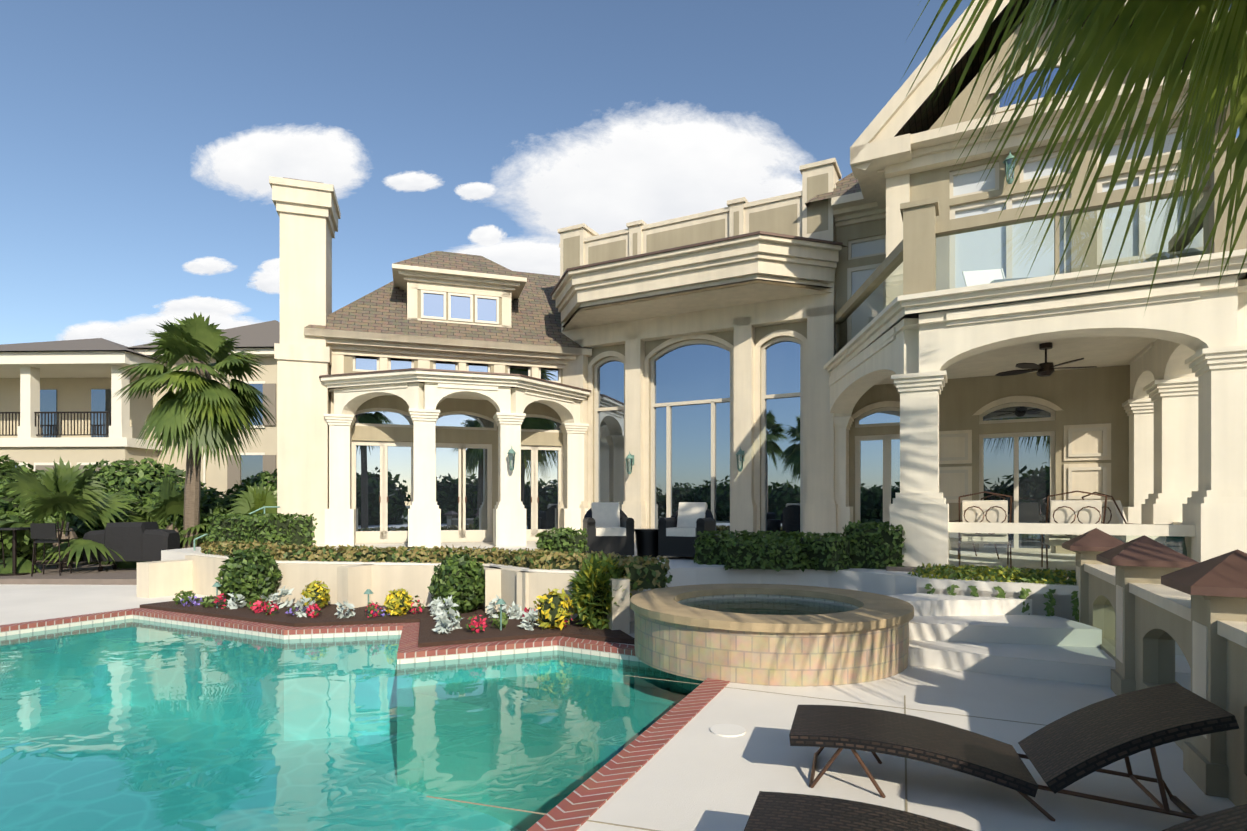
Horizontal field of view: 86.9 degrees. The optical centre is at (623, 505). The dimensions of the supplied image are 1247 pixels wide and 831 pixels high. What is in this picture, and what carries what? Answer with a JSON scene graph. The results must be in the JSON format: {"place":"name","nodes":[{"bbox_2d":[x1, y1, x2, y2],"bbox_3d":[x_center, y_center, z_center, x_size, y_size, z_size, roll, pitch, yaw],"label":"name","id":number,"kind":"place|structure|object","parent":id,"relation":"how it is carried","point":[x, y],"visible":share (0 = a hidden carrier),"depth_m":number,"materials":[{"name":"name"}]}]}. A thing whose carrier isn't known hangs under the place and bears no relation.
{"place":"outdoors","nodes":[
{"label":"outdoors","id":0,"kind":"place"},
{"bbox_2d":[59,311,173,346],"bbox_3d":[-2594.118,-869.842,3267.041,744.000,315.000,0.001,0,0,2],"label":"cloud","id":1,"kind":"structure","parent":0,"point":[92,330],"depth_m":3268.46,"materials":[{"name":"white"}]},
{"bbox_2d":[0,320,279,497],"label":"neighbour house","id":2,"kind":"structure","parent":0,"point":[56,402],"depth_m":26.71,"materials":[{"name":"paint"}]},
{"bbox_2d":[103,311,261,344],"bbox_3d":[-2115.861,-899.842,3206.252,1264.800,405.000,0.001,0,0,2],"label":"cloud","id":3,"kind":"structure","parent":0,"point":[135,330],"depth_m":3212.28,"materials":[{"name":"white"}]},
{"bbox_2d":[151,295,245,319],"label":"cloud","id":4,"kind":"structure","parent":0,"point":[200,304],"depth_m":3481.46,"materials":[{"name":"white"}]},
{"bbox_2d":[183,257,235,274],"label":"cloud","id":5,"kind":"structure","parent":0,"point":[208,265],"depth_m":4214.65,"materials":[{"name":"white"}]},
{"bbox_2d":[213,300,247,316],"bbox_3d":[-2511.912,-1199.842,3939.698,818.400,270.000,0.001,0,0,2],"label":"cloud","id":6,"kind":"structure","parent":0,"point":[231,308],"depth_m":3934.34,"materials":[{"name":"white"}]},
{"bbox_2d":[249,269,279,293],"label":"cloud","id":7,"kind":"structure","parent":0,"point":[268,282],"depth_m":3284.96,"materials":[{"name":"white"}]},
{"bbox_2d":[258,258,279,270],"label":"cloud","id":8,"kind":"structure","parent":0,"point":[267,265],"depth_m":3834.45,"materials":[{"name":"white"}]},
{"bbox_2d":[193,127,364,198],"bbox_3d":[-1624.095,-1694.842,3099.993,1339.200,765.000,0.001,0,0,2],"label":"cloud","id":9,"kind":"structure","parent":0,"point":[250,163],"depth_m":3099.55,"materials":[{"name":"white"}]},
{"bbox_2d":[385,172,441,191],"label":"cloud","id":10,"kind":"structure","parent":0,"point":[414,181],"depth_m":4080.11,"materials":[{"name":"white"}]},
{"bbox_2d":[454,182,494,199],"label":"cloud","id":11,"kind":"structure","parent":0,"point":[475,191],"depth_m":3840.34,"materials":[{"name":"white"}]},
{"bbox_2d":[468,225,504,243],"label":"cloud","id":12,"kind":"structure","parent":0,"point":[486,234],"depth_m":3384.86,"materials":[{"name":"white"}]},
{"bbox_2d":[452,201,559,275],"bbox_3d":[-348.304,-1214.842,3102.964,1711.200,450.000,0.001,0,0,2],"label":"cloud","id":13,"kind":"structure","parent":0,"point":[539,255],"depth_m":3107.05,"materials":[{"name":"white"}]},
{"bbox_2d":[0,584,1234,830],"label":"pool deck","id":14,"kind":"structure","parent":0,"point":[694,774],"depth_m":4.19,"materials":[{"name":"concrete"}]},
{"bbox_2d":[0,506,279,584],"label":"wood deck","id":15,"kind":"structure","parent":14,"relation":"on","point":[84,573],"depth_m":14.21,"materials":[{"name":"wood"}]},
{"bbox_2d":[0,531,4,567],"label":"bar chair","id":16,"kind":"object","parent":15,"relation":"on","point":[1,540],"visible":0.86,"depth_m":14.63,"materials":[{"name":"metal"}]},
{"bbox_2d":[0,527,29,575],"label":"bar table","id":17,"kind":"object","parent":15,"relation":"on","point":[14,551],"visible":0.85,"depth_m":14.53,"materials":[{"name":"grey metal"}]},
{"bbox_2d":[30,522,71,575],"bbox_3d":[-12.601,0.947,14.469,0.530,1.183,0.637,0,0,-18],"label":"bar chair","id":18,"kind":"object","parent":15,"relation":"on","point":[46,532],"visible":0.98,"depth_m":14.24,"materials":[{"name":"wicker"}]},
{"bbox_2d":[33,520,69,573],"bbox_3d":[-13.201,0.947,15.189,0.637,1.183,0.530,0,0,-38],"label":"bar chair","id":19,"kind":"object","parent":15,"relation":"on","point":[66,534],"visible":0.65,"depth_m":15.18,"materials":[{"name":"metal"}]},
{"bbox_2d":[83,522,179,570],"bbox_3d":[-11.635,0.968,15.597,1.840,1.140,0.720,0,0,-6],"label":"sofa","id":20,"kind":"object","parent":15,"relation":"on","point":[138,541],"visible":0.77,"depth_m":15.28,"materials":[{"name":"black"}]},
{"bbox_2d":[0,608,729,830],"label":"swimming pool","id":21,"kind":"structure","parent":14,"relation":"in","point":[579,806],"depth_m":7.65,"materials":[{"name":"brick"}]},
{"bbox_2d":[0,618,703,830],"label":"pool water","id":22,"kind":"structure","parent":21,"relation":"in","point":[131,724],"depth_m":5.19,"materials":[{"name":"teal liquid"}]},
{"bbox_2d":[140,596,634,647],"bbox_3d":[-3.557,1.628,9.645,8.297,0.060,2.432,0,0,29],"label":"flower bed","id":23,"kind":"object","parent":14,"relation":"on","point":[430,637],"visible":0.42,"depth_m":9.05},
{"bbox_2d":[137,555,1076,633],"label":"planter walls","id":24,"kind":"structure","parent":14,"relation":"on","point":[350,583],"depth_m":10.42,"materials":[{"name":"beige paint"}]},
{"bbox_2d":[173,547,1078,633],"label":"flower bed shrubs","id":25,"kind":"object","parent":24,"relation":"in","point":[250,578],"visible":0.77,"depth_m":9.30,"materials":[{"name":"green plant"}]},
{"bbox_2d":[161,541,1114,686],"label":"terrace slab","id":26,"kind":"structure","parent":14,"relation":"on","point":[992,634],"depth_m":7.66,"materials":[{"name":"concrete"}]},
{"bbox_2d":[269,176,591,547],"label":"house wing","id":27,"kind":"structure","parent":26,"relation":"on","point":[426,400],"depth_m":15.90,"materials":[{"name":"beige paint"}]},
{"bbox_2d":[212,538,802,629],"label":"path lights","id":28,"kind":"object","parent":26,"relation":"on","point":[369,591],"visible":0.79,"depth_m":9.34,"materials":[{"name":"green patinated copper"},{"name":"metal"}]},
{"bbox_2d":[199,512,905,591],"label":"terrace hedges","id":29,"kind":"object","parent":26,"relation":"on","point":[288,537],"visible":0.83,"depth_m":10.14,"materials":[{"name":"green plant"}]},
{"bbox_2d":[583,502,633,556],"bbox_3d":[-0.285,0.438,11.711,0.830,0.980,0.820,0,0,-10],"label":"wicker chair","id":30,"kind":"object","parent":26,"relation":"on","point":[609,526],"visible":0.79,"depth_m":11.38,"materials":[{"name":"black wicker"}]},
{"bbox_2d":[634,529,659,557],"bbox_3d":[0.446,0.678,11.797,0.560,0.500,0.560,0,0,2],"label":"wicker side table","id":31,"kind":"object","parent":26,"relation":"on","point":[646,541],"visible":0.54,"depth_m":11.60,"materials":[{"name":"black wicker"}]},
{"bbox_2d":[658,502,714,556],"bbox_3d":[1.134,0.438,11.515,0.830,0.980,0.820,0,0,24],"label":"wicker chair","id":32,"kind":"object","parent":26,"relation":"on","point":[682,526],"visible":0.73,"depth_m":11.29,"materials":[{"name":"black wicker"}]},
{"bbox_2d":[550,158,847,542],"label":"house","id":33,"kind":"structure","parent":26,"relation":"on","point":[701,373],"depth_m":15.14,"materials":[{"name":"beige paint"}]},
{"bbox_2d":[949,494,1004,558],"bbox_3d":[6.156,0.364,11.665,0.864,1.134,0.684,0,0,-3],"label":"porch chair","id":34,"kind":"object","parent":26,"relation":"on","point":[954,535],"visible":0.15,"depth_m":11.46,"materials":[{"name":"brown metal"}]},
{"bbox_2d":[959,491,1011,568],"bbox_3d":[5.427,0.364,9.902,0.684,1.134,0.864,0,0,27],"label":"porch chair","id":35,"kind":"object","parent":26,"relation":"on","point":[990,511],"visible":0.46,"depth_m":9.64,"materials":[{"name":"beige fabric"}]},
{"bbox_2d":[1041,490,1106,568],"bbox_3d":[6.381,0.364,9.352,0.684,1.134,0.864,0,0,27],"label":"porch chair","id":36,"kind":"object","parent":26,"relation":"on","point":[1078,511],"visible":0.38,"depth_m":9.10,"materials":[{"name":"beige fabric"}]},
{"bbox_2d":[1082,492,1165,543],"bbox_3d":[7.497,0.364,9.853,0.867,1.134,0.691,0,0,2],"label":"porch chair","id":37,"kind":"object","parent":26,"relation":"on","point":[1115,514],"visible":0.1,"depth_m":9.60,"materials":[{"name":"brown metal"}]},
{"bbox_2d":[1163,536,1186,555],"bbox_3d":[7.243,0.663,8.624,0.399,0.530,0.400,0,0,2],"label":"ceramic jar","id":38,"kind":"object","parent":26,"relation":"on","point":[1173,545],"depth_m":8.52,"materials":[{"name":"ceramic"}]},
{"bbox_2d":[426,675,1045,830],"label":"deck joints","id":39,"kind":"object","parent":14,"relation":"on","point":[906,803],"visible":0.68,"depth_m":3.90,"materials":[{"name":"grey concrete"}]},
{"bbox_2d":[630,584,913,736],"bbox_3d":[1.605,1.518,6.871,3.100,0.880,4.390,0,0,2],"label":"spa","id":40,"kind":"object","parent":14,"relation":"on","point":[866,639],"visible":0.85,"depth_m":6.26,"materials":[{"name":"tile"}]},
{"bbox_2d":[683,598,854,614],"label":"spa water","id":41,"kind":"structure","parent":40,"relation":"in","point":[766,606],"depth_m":7.92,"materials":[{"name":"teal liquid"}]},
{"bbox_2d":[744,791,1246,830],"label":"lounger","id":42,"kind":"object","parent":14,"relation":"on","point":[775,811],"visible":1,"depth_m":2.79,"materials":[{"name":"wicker"}]},
{"bbox_2d":[789,683,1239,821],"bbox_3d":[2.068,1.338,3.802,2.106,0.655,0.620,0,0,19],"label":"lounger","id":43,"kind":"object","parent":14,"relation":"on","point":[1062,753],"visible":0.94,"depth_m":3.64,"materials":[{"name":"wicker"}]},
{"bbox_2d":[899,0,1246,313],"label":"palm","id":44,"kind":"object","parent":14,"relation":"on","point":[1217,57],"visible":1,"depth_m":4.66,"materials":[{"name":"green plant"}]},
{"bbox_2d":[1062,528,1246,805],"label":"garden wall posts","id":45,"kind":"object","parent":14,"relation":"on","point":[1157,613],"visible":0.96,"depth_m":4.53,"materials":[{"name":"beige paint"}]},
{"bbox_2d":[0,0,1238,344],"label":"sky","id":46,"kind":"structure","parent":0,"point":[110,110],"materials":[{"name":"blue"}]},
{"bbox_2d":[496,108,804,239],"bbox_3d":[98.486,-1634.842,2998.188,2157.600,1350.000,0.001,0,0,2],"label":"cloud","id":47,"kind":"structure","parent":0,"point":[649,167],"depth_m":2997.83,"materials":[{"name":"white"}]},
{"bbox_2d":[777,139,808,193],"bbox_3d":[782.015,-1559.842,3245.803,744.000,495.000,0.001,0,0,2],"label":"cloud","id":48,"kind":"structure","parent":0,"point":[791,185],"depth_m":3244.28,"materials":[{"name":"white"}]},
{"label":"ground","id":49,"kind":"structure","parent":0,"visible":0},
{"bbox_2d":[0,312,276,573],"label":"palms","id":50,"kind":"object","parent":49,"relation":"on","point":[198,410],"visible":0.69,"depth_m":16.67,"materials":[{"name":"green plant"}]},
{"bbox_2d":[0,454,276,561],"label":"shrubs","id":51,"kind":"object","parent":49,"relation":"on","point":[141,482],"visible":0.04,"depth_m":19.96,"materials":[{"name":"green plant"}]},
{"bbox_2d":[805,0,1246,570],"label":"house","id":52,"kind":"structure","parent":49,"relation":"on","point":[967,360],"depth_m":10.92,"materials":[{"name":"beige paint"}]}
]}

